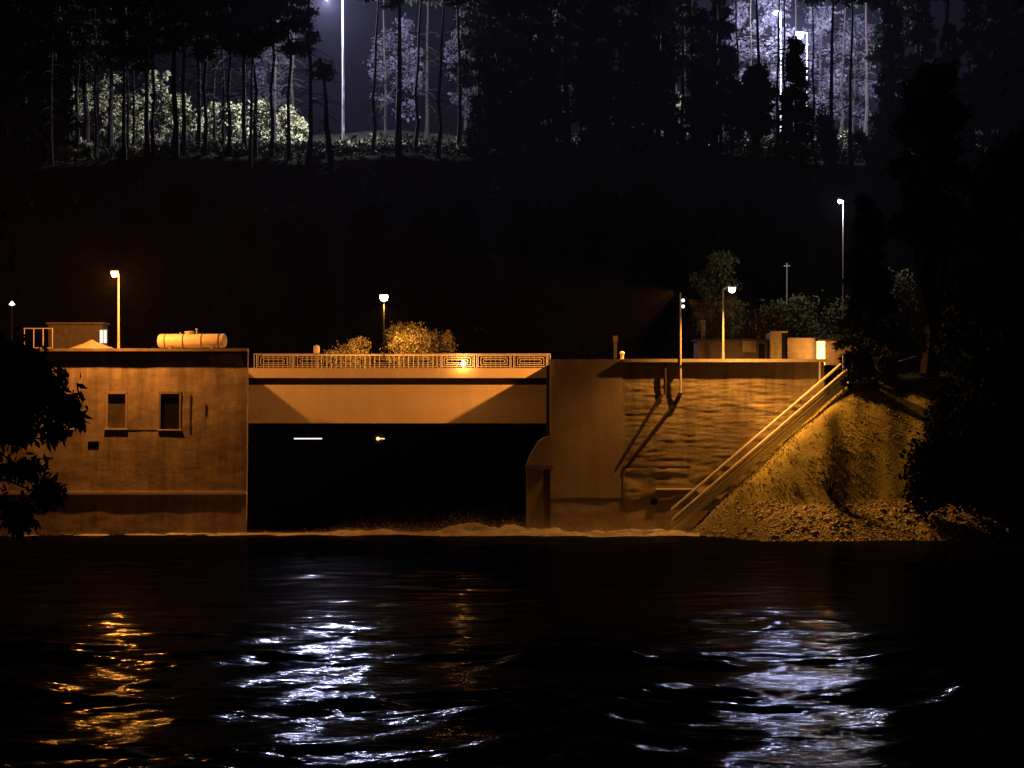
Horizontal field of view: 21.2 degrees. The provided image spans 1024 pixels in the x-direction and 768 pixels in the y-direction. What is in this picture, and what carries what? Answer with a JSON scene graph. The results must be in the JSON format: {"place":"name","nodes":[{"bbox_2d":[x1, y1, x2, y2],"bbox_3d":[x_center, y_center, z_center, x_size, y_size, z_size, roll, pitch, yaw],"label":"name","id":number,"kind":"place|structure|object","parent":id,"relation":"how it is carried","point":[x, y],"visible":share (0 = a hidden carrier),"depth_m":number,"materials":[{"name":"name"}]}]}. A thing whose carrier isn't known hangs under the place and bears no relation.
{"place":"outdoors","nodes":[
{"label":"outdoors","id":0,"kind":"place"},
{"bbox_2d":[249,367,544,367],"bbox_3d":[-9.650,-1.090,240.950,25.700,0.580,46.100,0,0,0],"label":"road","id":1,"kind":"structure","parent":0,"point":[399,367],"depth_m":217.90,"materials":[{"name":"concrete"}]},
{"bbox_2d":[319,335,371,365],"bbox_3d":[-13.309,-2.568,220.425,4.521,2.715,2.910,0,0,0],"label":"bush","id":2,"kind":"object","parent":1,"relation":"on","point":[351,351],"visible":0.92,"depth_m":220.01,"materials":[{"name":"green plant"}]},
{"bbox_2d":[380,320,438,366],"bbox_3d":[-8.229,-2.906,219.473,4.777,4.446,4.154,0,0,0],"label":"bush","id":3,"kind":"object","parent":1,"relation":"on","point":[404,344],"visible":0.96,"depth_m":218.99,"materials":[{"name":"green plant"}]},
{"bbox_2d":[416,328,459,366],"bbox_3d":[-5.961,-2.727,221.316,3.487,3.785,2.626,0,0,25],"label":"bush","id":4,"kind":"object","parent":1,"relation":"on","point":[435,345],"visible":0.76,"depth_m":221.13,"materials":[{"name":"green plant"}]},
{"bbox_2d":[0,129,997,497],"bbox_3d":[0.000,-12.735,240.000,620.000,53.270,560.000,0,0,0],"label":"ground","id":5,"kind":"structure","parent":0,"point":[406,459],"depth_m":340.65,"materials":[{"name":"soil"}]},
{"bbox_2d":[0,0,53,162],"bbox_3d":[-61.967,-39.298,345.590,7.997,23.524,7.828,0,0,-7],"label":"conifer","id":6,"kind":"object","parent":5,"relation":"on","point":[25,136],"visible":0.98,"depth_m":345.00,"materials":[{"name":"black plant"}]},
{"bbox_2d":[0,211,92,543],"bbox_3d":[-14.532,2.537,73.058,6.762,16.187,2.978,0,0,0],"label":"foreground tree","id":7,"kind":"object","parent":5,"relation":"on","point":[33,389],"visible":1,"depth_m":72.53,"materials":[{"name":"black plant"}]},
{"bbox_2d":[25,6,74,161],"bbox_3d":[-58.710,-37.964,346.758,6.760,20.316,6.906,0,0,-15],"label":"conifer","id":8,"kind":"object","parent":5,"relation":"on","point":[43,47],"visible":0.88,"depth_m":346.23,"materials":[{"name":"black plant"}]},
{"bbox_2d":[29,0,77,164],"bbox_3d":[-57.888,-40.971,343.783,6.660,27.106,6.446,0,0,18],"label":"pine tree","id":9,"kind":"object","parent":5,"relation":"on","point":[65,3],"visible":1,"depth_m":343.80,"materials":[{"name":"black plant"}]},
{"bbox_2d":[44,32,84,159],"bbox_3d":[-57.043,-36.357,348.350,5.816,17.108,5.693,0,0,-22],"label":"conifer","id":10,"kind":"object","parent":5,"relation":"on","point":[66,45],"visible":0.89,"depth_m":347.44,"materials":[{"name":"black plant"}]},
{"bbox_2d":[34,0,95,108],"bbox_3d":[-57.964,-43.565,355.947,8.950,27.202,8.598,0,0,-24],"label":"pine tree","id":11,"kind":"object","parent":5,"relation":"on","point":[60,18],"visible":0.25,"depth_m":355.10,"materials":[{"name":"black plant"}]},
{"bbox_2d":[58,2,113,142],"bbox_3d":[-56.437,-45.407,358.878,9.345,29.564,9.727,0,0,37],"label":"pine tree","id":12,"kind":"object","parent":5,"relation":"on","point":[86,135],"visible":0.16,"depth_m":358.73,"materials":[{"name":"black plant"}]},
{"bbox_2d":[65,0,121,155],"bbox_3d":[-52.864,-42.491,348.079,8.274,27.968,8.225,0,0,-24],"label":"pine tree","id":13,"kind":"object","parent":5,"relation":"on","point":[79,16],"visible":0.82,"depth_m":347.83,"materials":[{"name":"black plant"}]},
{"bbox_2d":[79,0,144,147],"bbox_3d":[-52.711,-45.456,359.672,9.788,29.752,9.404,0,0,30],"label":"pine tree","id":14,"kind":"object","parent":5,"relation":"on","point":[110,134],"visible":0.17,"depth_m":359.73,"materials":[{"name":"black plant"}]},
{"bbox_2d":[0,348,248,533],"bbox_3d":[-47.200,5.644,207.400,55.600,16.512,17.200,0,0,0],"label":"powerhouse","id":15,"kind":"structure","parent":5,"relation":"on","point":[160,444],"depth_m":199.78,"materials":[{"name":"concrete"}]},
{"bbox_2d":[46,322,109,347],"bbox_3d":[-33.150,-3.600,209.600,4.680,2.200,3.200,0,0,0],"label":"rooftop hut","id":16,"kind":"object","parent":15,"relation":"on","point":[69,334],"visible":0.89,"depth_m":208.20,"materials":[{"name":"concrete"}]},
{"bbox_2d":[105,391,127,429],"bbox_3d":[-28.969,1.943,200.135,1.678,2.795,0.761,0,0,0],"label":"window","id":17,"kind":"structure","parent":15,"relation":"in","point":[116,401],"depth_m":200.19,"materials":[{"name":"glass"}]},
{"bbox_2d":[157,391,181,430],"bbox_3d":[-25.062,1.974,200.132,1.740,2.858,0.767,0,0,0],"label":"window","id":18,"kind":"structure","parent":15,"relation":"in","point":[169,418],"depth_m":200.19,"materials":[{"name":"glass"}]},
{"bbox_2d":[157,329,226,347],"bbox_3d":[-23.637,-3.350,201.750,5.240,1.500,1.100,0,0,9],"label":"storage tank","id":19,"kind":"object","parent":15,"relation":"on","point":[189,339],"visible":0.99,"depth_m":201.35,"materials":[{"name":"metal"}]},
{"bbox_2d":[90,247,159,347],"bbox_3d":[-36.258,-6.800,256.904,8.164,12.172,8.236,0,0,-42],"label":"conifer","id":20,"kind":"object","parent":5,"relation":"on","point":[131,281],"visible":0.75,"depth_m":256.12,"materials":[{"name":"green plant"}]},
{"bbox_2d":[97,0,156,159],"bbox_3d":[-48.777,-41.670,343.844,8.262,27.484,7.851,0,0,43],"label":"pine tree","id":21,"kind":"object","parent":5,"relation":"on","point":[115,34],"visible":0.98,"depth_m":343.31,"materials":[{"name":"black plant"}]},
{"bbox_2d":[126,0,170,155],"bbox_3d":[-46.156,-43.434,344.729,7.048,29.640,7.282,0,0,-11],"label":"pine tree","id":22,"kind":"object","parent":5,"relation":"on","point":[146,120],"visible":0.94,"depth_m":344.75,"materials":[{"name":"black plant"}]},
{"bbox_2d":[117,0,186,155],"bbox_3d":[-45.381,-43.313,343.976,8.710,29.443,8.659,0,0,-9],"label":"pine tree","id":23,"kind":"object","parent":5,"relation":"on","point":[153,32],"visible":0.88,"depth_m":342.38,"materials":[{"name":"black plant"}]},
{"bbox_2d":[141,70,172,138],"bbox_3d":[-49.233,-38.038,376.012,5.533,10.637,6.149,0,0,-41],"label":"leafy tree","id":24,"kind":"object","parent":5,"relation":"on","point":[161,129],"visible":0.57,"depth_m":375.77,"materials":[{"name":"green plant"}]},
{"bbox_2d":[156,0,199,157],"bbox_3d":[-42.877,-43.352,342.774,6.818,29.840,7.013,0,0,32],"label":"pine tree","id":25,"kind":"object","parent":5,"relation":"on","point":[175,152],"visible":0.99,"depth_m":342.75,"materials":[{"name":"black plant"}]},
{"bbox_2d":[147,0,218,154],"bbox_3d":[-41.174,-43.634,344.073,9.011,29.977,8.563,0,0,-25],"label":"pine tree","id":26,"kind":"object","parent":5,"relation":"on","point":[197,43],"visible":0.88,"depth_m":343.77,"materials":[{"name":"black plant"}]},
{"bbox_2d":[177,0,241,155],"bbox_3d":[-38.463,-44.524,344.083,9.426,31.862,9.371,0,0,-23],"label":"pine tree","id":27,"kind":"object","parent":5,"relation":"on","point":[195,19],"visible":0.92,"depth_m":343.70,"materials":[{"name":"black plant"}]},
{"bbox_2d":[195,0,263,155],"bbox_3d":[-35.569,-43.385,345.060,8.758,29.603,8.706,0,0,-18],"label":"pine tree","id":28,"kind":"object","parent":5,"relation":"on","point":[239,13],"visible":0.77,"depth_m":344.82,"materials":[{"name":"black plant"}]},
{"bbox_2d":[223,40,265,148],"bbox_3d":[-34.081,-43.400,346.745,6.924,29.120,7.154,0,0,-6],"label":"pine tree","id":29,"kind":"object","parent":5,"relation":"on","point":[244,104],"visible":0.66,"depth_m":346.77,"materials":[{"name":"black plant"}]},
{"bbox_2d":[219,0,287,156],"bbox_3d":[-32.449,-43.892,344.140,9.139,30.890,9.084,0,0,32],"label":"pine tree","id":30,"kind":"object","parent":5,"relation":"on","point":[258,13],"visible":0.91,"depth_m":342.20,"materials":[{"name":"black plant"}]},
{"bbox_2d":[230,0,284,170],"bbox_3d":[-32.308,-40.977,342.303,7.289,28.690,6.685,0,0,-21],"label":"pine tree","id":31,"kind":"object","parent":5,"relation":"on","point":[263,2],"visible":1,"depth_m":341.85,"materials":[{"name":"black plant"}]},
{"bbox_2d":[235,43,295,122],"bbox_3d":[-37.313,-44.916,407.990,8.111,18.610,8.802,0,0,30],"label":"background tree","id":32,"kind":"object","parent":5,"relation":"on","point":[261,73],"visible":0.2,"depth_m":407.58,"materials":[{"name":"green plant"}]},
{"bbox_2d":[243,0,307,156],"bbox_3d":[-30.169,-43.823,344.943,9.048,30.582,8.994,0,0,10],"label":"pine tree","id":33,"kind":"object","parent":5,"relation":"on","point":[276,31],"visible":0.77,"depth_m":344.65,"materials":[{"name":"black plant"}]},
{"bbox_2d":[257,0,322,159],"bbox_3d":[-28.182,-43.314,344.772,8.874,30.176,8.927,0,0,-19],"label":"pine tree","id":34,"kind":"object","parent":5,"relation":"on","point":[303,24],"visible":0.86,"depth_m":344.66,"materials":[{"name":"black plant"}]},
{"bbox_2d":[289,0,332,162],"bbox_3d":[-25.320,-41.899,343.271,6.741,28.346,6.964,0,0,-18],"label":"pine tree","id":35,"kind":"object","parent":5,"relation":"on","point":[310,141],"visible":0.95,"depth_m":342.87,"materials":[{"name":"black plant"}]},
{"bbox_2d":[305,57,344,197],"bbox_3d":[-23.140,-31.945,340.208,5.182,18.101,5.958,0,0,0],"label":"pine tree","id":36,"kind":"object","parent":5,"relation":"on","point":[324,71],"visible":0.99,"depth_m":339.72,"materials":[{"name":"black plant"}]},
{"bbox_2d":[355,0,404,154],"bbox_3d":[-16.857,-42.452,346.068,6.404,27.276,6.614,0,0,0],"label":"pine tree","id":37,"kind":"object","parent":5,"relation":"on","point":[393,4],"visible":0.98,"depth_m":345.98,"materials":[{"name":"black plant"}]},
{"bbox_2d":[361,13,424,129],"bbox_3d":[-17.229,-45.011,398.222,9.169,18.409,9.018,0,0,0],"label":"background tree","id":38,"kind":"object","parent":5,"relation":"on","point":[407,24],"visible":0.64,"depth_m":397.87,"materials":[{"name":"green plant"}]},
{"bbox_2d":[377,0,422,154],"bbox_3d":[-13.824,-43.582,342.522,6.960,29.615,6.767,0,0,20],"label":"pine tree","id":39,"kind":"object","parent":5,"relation":"on","point":[398,134],"visible":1,"depth_m":342.75,"materials":[{"name":"black plant"}]},
{"bbox_2d":[396,0,437,150],"bbox_3d":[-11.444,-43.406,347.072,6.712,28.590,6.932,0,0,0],"label":"pine tree","id":40,"kind":"object","parent":5,"relation":"on","point":[416,111],"visible":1,"depth_m":346.91,"materials":[{"name":"black plant"}]},
{"bbox_2d":[404,0,442,141],"bbox_3d":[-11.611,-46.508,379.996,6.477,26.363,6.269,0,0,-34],"label":"pine tree","id":41,"kind":"object","parent":5,"relation":"on","point":[426,69],"visible":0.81,"depth_m":379.85,"materials":[{"name":"black plant"}]},
{"bbox_2d":[373,203,481,358],"bbox_3d":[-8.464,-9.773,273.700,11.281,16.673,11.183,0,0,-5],"label":"conifer","id":42,"kind":"object","parent":5,"relation":"on","point":[429,252],"visible":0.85,"depth_m":272.22,"materials":[{"name":"green plant"}]},
{"bbox_2d":[420,0,470,156],"bbox_3d":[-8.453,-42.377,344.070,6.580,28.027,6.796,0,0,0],"label":"pine tree","id":43,"kind":"object","parent":5,"relation":"on","point":[456,3],"visible":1,"depth_m":343.95,"materials":[{"name":"black plant"}]},
{"bbox_2d":[438,6,473,145],"bbox_3d":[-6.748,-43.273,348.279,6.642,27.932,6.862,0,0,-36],"label":"pine tree","id":44,"kind":"object","parent":5,"relation":"on","point":[460,109],"visible":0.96,"depth_m":347.91,"materials":[{"name":"black plant"}]},
{"bbox_2d":[442,4,474,135],"bbox_3d":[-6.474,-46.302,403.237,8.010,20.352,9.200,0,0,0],"label":"background tree","id":45,"kind":"object","parent":5,"relation":"on","point":[452,43],"visible":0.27,"depth_m":402.61,"materials":[{"name":"green plant"}]},
{"bbox_2d":[446,0,501,124],"bbox_3d":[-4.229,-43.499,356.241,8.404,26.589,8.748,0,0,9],"label":"pine tree","id":46,"kind":"object","parent":5,"relation":"on","point":[454,69],"visible":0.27,"depth_m":354.36,"materials":[{"name":"black plant"}]},
{"bbox_2d":[463,35,501,156],"bbox_3d":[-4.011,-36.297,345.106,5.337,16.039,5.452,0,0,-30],"label":"conifer","id":47,"kind":"object","parent":5,"relation":"on","point":[482,121],"visible":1,"depth_m":344.36,"materials":[{"name":"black plant"}]},
{"bbox_2d":[454,0,515,125],"bbox_3d":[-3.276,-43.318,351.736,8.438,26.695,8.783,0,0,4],"label":"pine tree","id":48,"kind":"object","parent":5,"relation":"on","point":[477,21],"visible":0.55,"depth_m":350.97,"materials":[{"name":"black plant"}]},
{"bbox_2d":[0,127,990,165],"bbox_3d":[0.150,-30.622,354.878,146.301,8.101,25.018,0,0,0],"label":"undergrowth","id":49,"kind":"object","parent":5,"relation":"on","point":[387,147],"visible":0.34,"depth_m":345.35,"materials":[{"name":"green plant"}]},
{"bbox_2d":[468,0,523,156],"bbox_3d":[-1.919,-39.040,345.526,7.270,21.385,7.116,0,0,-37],"label":"conifer","id":50,"kind":"object","parent":5,"relation":"on","point":[500,124],"visible":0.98,"depth_m":345.15,"materials":[{"name":"black plant"}]},
{"bbox_2d":[517,0,561,150],"bbox_3d":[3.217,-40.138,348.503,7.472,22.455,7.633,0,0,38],"label":"conifer","id":51,"kind":"object","parent":5,"relation":"on","point":[538,71],"visible":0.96,"depth_m":347.11,"materials":[{"name":"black plant"}]},
{"bbox_2d":[538,51,564,156],"bbox_3d":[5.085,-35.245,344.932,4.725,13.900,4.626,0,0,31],"label":"conifer","id":52,"kind":"object","parent":5,"relation":"on","point":[556,126],"visible":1,"depth_m":344.52,"materials":[{"name":"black plant"}]},
{"bbox_2d":[545,0,591,156],"bbox_3d":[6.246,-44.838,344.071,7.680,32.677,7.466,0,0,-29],"label":"pine tree","id":53,"kind":"object","parent":5,"relation":"on","point":[567,148],"visible":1,"depth_m":343.73,"materials":[{"name":"black plant"}]},
{"bbox_2d":[552,0,618,140],"bbox_3d":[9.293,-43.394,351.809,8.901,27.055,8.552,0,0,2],"label":"pine tree","id":54,"kind":"object","parent":5,"relation":"on","point":[574,14],"visible":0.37,"depth_m":351.20,"materials":[{"name":"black plant"}]},
{"bbox_2d":[569,8,613,156],"bbox_3d":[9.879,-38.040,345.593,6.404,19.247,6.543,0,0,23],"label":"conifer","id":55,"kind":"object","parent":5,"relation":"on","point":[586,49],"visible":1,"depth_m":345.46,"materials":[{"name":"black plant"}]},
{"bbox_2d":[585,0,633,154],"bbox_3d":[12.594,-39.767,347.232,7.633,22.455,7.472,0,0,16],"label":"conifer","id":56,"kind":"object","parent":5,"relation":"on","point":[611,29],"visible":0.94,"depth_m":346.04,"materials":[{"name":"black plant"}]},
{"bbox_2d":[610,14,648,145],"bbox_3d":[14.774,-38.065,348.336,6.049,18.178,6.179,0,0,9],"label":"conifer","id":57,"kind":"object","parent":5,"relation":"on","point":[628,64],"visible":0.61,"depth_m":347.39,"materials":[{"name":"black plant"}]},
{"bbox_2d":[617,0,673,158],"bbox_3d":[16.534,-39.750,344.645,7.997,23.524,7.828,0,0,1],"label":"conifer","id":58,"kind":"object","parent":5,"relation":"on","point":[652,108],"visible":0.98,"depth_m":344.10,"materials":[{"name":"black plant"}]},
{"bbox_2d":[653,31,687,151],"bbox_3d":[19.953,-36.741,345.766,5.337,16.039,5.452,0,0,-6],"label":"conifer","id":59,"kind":"object","parent":5,"relation":"on","point":[668,64],"visible":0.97,"depth_m":345.48,"materials":[{"name":"black plant"}]},
{"bbox_2d":[526,359,825,532],"bbox_3d":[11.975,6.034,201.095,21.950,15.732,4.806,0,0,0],"label":"retaining wall","id":60,"kind":"structure","parent":5,"relation":"on","point":[641,441],"depth_m":199.44,"materials":[{"name":"concrete"}]},
{"bbox_2d":[692,320,768,358],"bbox_3d":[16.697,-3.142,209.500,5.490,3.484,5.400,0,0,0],"label":"concrete shed","id":61,"kind":"structure","parent":60,"relation":"on","point":[704,348],"depth_m":207.00,"materials":[{"name":"paint"}]},
{"bbox_2d":[651,0,711,143],"bbox_3d":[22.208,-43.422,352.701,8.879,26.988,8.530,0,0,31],"label":"pine tree","id":62,"kind":"object","parent":5,"relation":"on","point":[668,14],"visible":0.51,"depth_m":352.56,"materials":[{"name":"black plant"}]},
{"bbox_2d":[672,0,710,152],"bbox_3d":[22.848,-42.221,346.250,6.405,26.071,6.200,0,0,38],"label":"pine tree","id":63,"kind":"object","parent":5,"relation":"on","point":[692,52],"visible":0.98,"depth_m":345.91,"materials":[{"name":"black plant"}]},
{"bbox_2d":[680,7,724,150],"bbox_3d":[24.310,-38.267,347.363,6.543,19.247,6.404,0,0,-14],"label":"conifer","id":64,"kind":"object","parent":5,"relation":"on","point":[701,19],"visible":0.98,"depth_m":346.23,"materials":[{"name":"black plant"}]},
{"bbox_2d":[690,0,734,154],"bbox_3d":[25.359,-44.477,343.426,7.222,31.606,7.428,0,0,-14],"label":"pine tree","id":65,"kind":"object","parent":5,"relation":"on","point":[715,136],"visible":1,"depth_m":343.75,"materials":[{"name":"black plant"}]},
{"bbox_2d":[665,204,762,358],"bbox_3d":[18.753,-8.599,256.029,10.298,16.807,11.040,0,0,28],"label":"conifer","id":66,"kind":"object","parent":5,"relation":"on","point":[717,230],"visible":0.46,"depth_m":255.58,"materials":[{"name":"green plant"}]},
{"bbox_2d":[687,250,749,338],"bbox_3d":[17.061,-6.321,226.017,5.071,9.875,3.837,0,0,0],"label":"tree","id":67,"kind":"object","parent":5,"relation":"on","point":[721,266],"visible":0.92,"depth_m":225.54,"materials":[{"name":"green plant"}]},
{"bbox_2d":[677,226,764,352],"bbox_3d":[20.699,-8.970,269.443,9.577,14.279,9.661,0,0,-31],"label":"conifer","id":68,"kind":"object","parent":5,"relation":"on","point":[749,292],"visible":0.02,"depth_m":269.05,"materials":[{"name":"green plant"}]},
{"bbox_2d":[695,0,747,146],"bbox_3d":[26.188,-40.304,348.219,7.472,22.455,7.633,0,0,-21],"label":"conifer","id":69,"kind":"object","parent":5,"relation":"on","point":[731,62],"visible":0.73,"depth_m":347.12,"materials":[{"name":"black plant"}]},
{"bbox_2d":[717,0,760,128],"bbox_3d":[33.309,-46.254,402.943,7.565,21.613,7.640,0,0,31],"label":"background tree","id":70,"kind":"object","parent":5,"relation":"on","point":[742,8],"visible":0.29,"depth_m":402.85,"materials":[{"name":"green plant"}]},
{"bbox_2d":[727,63,779,157],"bbox_3d":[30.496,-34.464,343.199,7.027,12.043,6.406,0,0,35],"label":"broadleaf tree","id":71,"kind":"object","parent":5,"relation":"on","point":[751,117],"visible":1,"depth_m":342.25,"materials":[{"name":"green plant"}]},
{"bbox_2d":[746,0,805,135],"bbox_3d":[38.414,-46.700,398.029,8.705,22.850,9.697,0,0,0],"label":"background tree","id":72,"kind":"object","parent":5,"relation":"on","point":[770,20],"visible":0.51,"depth_m":397.30,"materials":[{"name":"green plant"}]},
{"bbox_2d":[767,34,817,159],"bbox_3d":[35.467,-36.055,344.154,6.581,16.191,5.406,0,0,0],"label":"spruce","id":73,"kind":"object","parent":5,"relation":"on","point":[798,111],"visible":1,"depth_m":343.54,"materials":[{"name":"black plant"}]},
{"bbox_2d":[748,290,859,338],"bbox_3d":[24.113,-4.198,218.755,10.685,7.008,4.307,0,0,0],"label":"bush","id":74,"kind":"object","parent":5,"relation":"on","point":[800,322],"visible":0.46,"depth_m":218.44,"materials":[{"name":"green plant"}]},
{"bbox_2d":[766,331,858,364],"bbox_3d":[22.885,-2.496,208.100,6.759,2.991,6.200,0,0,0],"label":"gatehouse","id":75,"kind":"object","parent":5,"relation":"on","point":[780,345],"visible":0.63,"depth_m":206.00,"materials":[{"name":"paint"}]},
{"bbox_2d":[782,0,846,120],"bbox_3d":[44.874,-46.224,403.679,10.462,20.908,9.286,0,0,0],"label":"background tree","id":76,"kind":"object","parent":5,"relation":"on","point":[824,19],"visible":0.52,"depth_m":402.73,"materials":[{"name":"green plant"}]},
{"bbox_2d":[813,103,840,162],"bbox_3d":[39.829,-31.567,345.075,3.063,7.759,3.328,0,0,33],"label":"spruce","id":77,"kind":"object","parent":5,"relation":"on","point":[824,133],"visible":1,"depth_m":344.50,"materials":[{"name":"green plant"}]},
{"bbox_2d":[789,223,865,342],"bbox_3d":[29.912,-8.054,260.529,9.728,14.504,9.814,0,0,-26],"label":"conifer","id":78,"kind":"object","parent":5,"relation":"on","point":[823,263],"visible":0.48,"depth_m":259.39,"materials":[{"name":"green plant"}]},
{"bbox_2d":[812,0,848,162],"bbox_3d":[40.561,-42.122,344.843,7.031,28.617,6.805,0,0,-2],"label":"pine tree","id":79,"kind":"object","parent":5,"relation":"on","point":[830,101],"visible":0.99,"depth_m":344.76,"materials":[{"name":"black plant"}]},
{"bbox_2d":[823,13,877,132],"bbox_3d":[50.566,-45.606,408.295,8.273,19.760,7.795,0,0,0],"label":"background tree","id":80,"kind":"object","parent":5,"relation":"on","point":[858,33],"visible":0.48,"depth_m":407.66,"materials":[{"name":"green plant"}]},
{"bbox_2d":[830,0,874,164],"bbox_3d":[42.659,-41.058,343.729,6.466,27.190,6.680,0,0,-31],"label":"pine tree","id":81,"kind":"object","parent":5,"relation":"on","point":[849,97],"visible":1,"depth_m":343.76,"materials":[{"name":"black plant"}]},
{"bbox_2d":[847,3,879,134],"bbox_3d":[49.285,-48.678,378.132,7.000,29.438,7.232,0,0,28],"label":"pine tree","id":82,"kind":"object","parent":5,"relation":"on","point":[865,82],"visible":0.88,"depth_m":377.80,"materials":[{"name":"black plant"}]},
{"bbox_2d":[851,122,895,163],"bbox_3d":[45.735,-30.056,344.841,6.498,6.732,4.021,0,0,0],"label":"bush","id":83,"kind":"object","parent":5,"relation":"on","point":[864,146],"visible":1,"depth_m":344.03,"materials":[{"name":"green plant"}]},
{"bbox_2d":[866,0,906,163],"bbox_3d":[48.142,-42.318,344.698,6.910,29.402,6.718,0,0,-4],"label":"pine tree","id":84,"kind":"object","parent":5,"relation":"on","point":[880,4],"visible":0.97,"depth_m":344.70,"materials":[{"name":"black plant"}]},
{"bbox_2d":[865,2,911,164],"bbox_3d":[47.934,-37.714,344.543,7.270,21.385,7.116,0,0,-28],"label":"conifer","id":85,"kind":"object","parent":5,"relation":"on","point":[892,13],"visible":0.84,"depth_m":344.31,"materials":[{"name":"black plant"}]},
{"bbox_2d":[862,0,936,96],"bbox_3d":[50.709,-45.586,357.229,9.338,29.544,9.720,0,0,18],"label":"pine tree","id":86,"kind":"object","parent":5,"relation":"on","point":[879,28],"visible":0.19,"depth_m":355.51,"materials":[{"name":"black plant"}]},
{"bbox_2d":[890,237,915,327],"bbox_3d":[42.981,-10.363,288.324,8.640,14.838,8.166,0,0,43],"label":"conifer","id":87,"kind":"object","parent":5,"relation":"on","point":[904,256],"visible":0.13,"depth_m":287.21,"materials":[{"name":"green plant"}]},
{"bbox_2d":[887,264,924,364],"bbox_3d":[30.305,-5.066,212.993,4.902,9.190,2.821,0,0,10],"label":"bush","id":88,"kind":"object","parent":5,"relation":"on","point":[914,347],"visible":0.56,"depth_m":212.66,"materials":[{"name":"green plant"}]},
{"bbox_2d":[897,0,939,151],"bbox_3d":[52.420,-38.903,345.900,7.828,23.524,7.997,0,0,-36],"label":"conifer","id":89,"kind":"object","parent":5,"relation":"on","point":[923,33],"visible":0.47,"depth_m":345.08,"materials":[{"name":"black plant"}]},
{"bbox_2d":[891,255,954,364],"bbox_3d":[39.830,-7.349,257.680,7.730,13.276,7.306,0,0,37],"label":"conifer","id":90,"kind":"object","parent":5,"relation":"on","point":[946,284],"visible":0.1,"depth_m":256.52,"materials":[{"name":"green plant"}]},
{"bbox_2d":[937,23,968,157],"bbox_3d":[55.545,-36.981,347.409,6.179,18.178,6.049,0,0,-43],"label":"conifer","id":91,"kind":"object","parent":5,"relation":"on","point":[953,35],"visible":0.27,"depth_m":346.50,"materials":[{"name":"black plant"}]},
{"bbox_2d":[952,0,994,156],"bbox_3d":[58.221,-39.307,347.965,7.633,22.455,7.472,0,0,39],"label":"conifer","id":92,"kind":"object","parent":5,"relation":"on","point":[972,37],"visible":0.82,"depth_m":347.16,"materials":[{"name":"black plant"}]},
{"bbox_2d":[975,0,1023,162],"bbox_3d":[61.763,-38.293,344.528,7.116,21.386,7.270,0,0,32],"label":"conifer","id":93,"kind":"object","parent":5,"relation":"on","point":[994,110],"visible":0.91,"depth_m":344.47,"materials":[{"name":"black plant"}]},
{"bbox_3d":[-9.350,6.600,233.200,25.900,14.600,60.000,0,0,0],"label":"culvert","id":94,"kind":"object","parent":5,"relation":"on","visible":0},
{"bbox_2d":[248,368,545,422],"bbox_3d":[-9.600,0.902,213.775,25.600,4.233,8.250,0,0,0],"label":"bridge","id":95,"kind":"structure","parent":94,"relation":"on","point":[396,395],"depth_m":210.00,"materials":[{"name":"paint"}]},
{"bbox_2d":[254,354,550,367],"bbox_3d":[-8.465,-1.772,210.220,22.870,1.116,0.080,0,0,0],"label":"bridge railing","id":96,"kind":"object","parent":95,"relation":"on","point":[399,361],"visible":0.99,"depth_m":210.20,"materials":[{"name":"grey"}]},
{"bbox_2d":[0,497,1023,767],"bbox_3d":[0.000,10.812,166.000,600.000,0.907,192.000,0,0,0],"label":"water","id":97,"kind":"structure","parent":0,"point":[272,651],"depth_m":112.35,"materials":[{"name":"black liquid"}]},
{"bbox_2d":[0,505,698,536],"bbox_3d":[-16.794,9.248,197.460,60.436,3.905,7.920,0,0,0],"label":"foam","id":98,"kind":"object","parent":97,"relation":"on","point":[472,529],"visible":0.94,"depth_m":196.97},
{"bbox_2d":[0,0,1023,137],"label":"sky","id":99,"kind":"structure","parent":0,"point":[360,17],"materials":[{"name":"black"}]},
{"bbox_2d":[687,374,1023,540],"bbox_3d":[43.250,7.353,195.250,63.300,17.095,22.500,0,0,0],"label":"embankment","id":100,"kind":"structure","parent":0,"point":[878,482],"depth_m":194.27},
{"bbox_2d":[671,355,867,529],"bbox_3d":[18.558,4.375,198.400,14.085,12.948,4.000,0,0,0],"label":"stairs","id":101,"kind":"structure","parent":100,"relation":"on","point":[762,453],"depth_m":197.51,"materials":[{"name":"white paint"}]},
{"bbox_2d":[719,371,970,507],"bbox_3d":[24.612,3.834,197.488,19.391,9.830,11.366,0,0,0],"label":"grass","id":102,"kind":"structure","parent":100,"relation":"on","point":[757,470],"depth_m":195.69,"materials":[{"name":"plant"}]},
{"bbox_2d":[692,497,1012,541],"bbox_3d":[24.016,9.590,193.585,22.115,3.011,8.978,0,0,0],"label":"shingle","id":103,"kind":"object","parent":100,"relation":"on","point":[825,526],"visible":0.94,"depth_m":191.31,"materials":[{"name":"gravel"}]},
{"bbox_2d":[830,192,910,390],"bbox_3d":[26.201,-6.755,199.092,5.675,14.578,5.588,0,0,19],"label":"spruce","id":104,"kind":"object","parent":100,"relation":"on","point":[869,282],"visible":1,"depth_m":198.28,"materials":[{"name":"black plant"}]},
{"bbox_2d":[881,57,978,377],"bbox_3d":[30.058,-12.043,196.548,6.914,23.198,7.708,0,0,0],"label":"broadleaf tree","id":105,"kind":"object","parent":100,"relation":"on","point":[931,119],"visible":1,"depth_m":195.34,"materials":[{"name":"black plant"}]},
{"bbox_2d":[894,382,1016,528],"bbox_3d":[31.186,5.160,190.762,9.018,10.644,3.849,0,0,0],"label":"bush","id":106,"kind":"object","parent":100,"relation":"on","point":[941,458],"visible":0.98,"depth_m":190.10,"materials":[{"name":"black plant"}]},
{"bbox_2d":[928,255,1021,431],"bbox_3d":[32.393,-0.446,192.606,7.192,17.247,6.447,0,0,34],"label":"broadleaf tree","id":107,"kind":"object","parent":100,"relation":"on","point":[962,303],"visible":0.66,"depth_m":191.66,"materials":[{"name":"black plant"}]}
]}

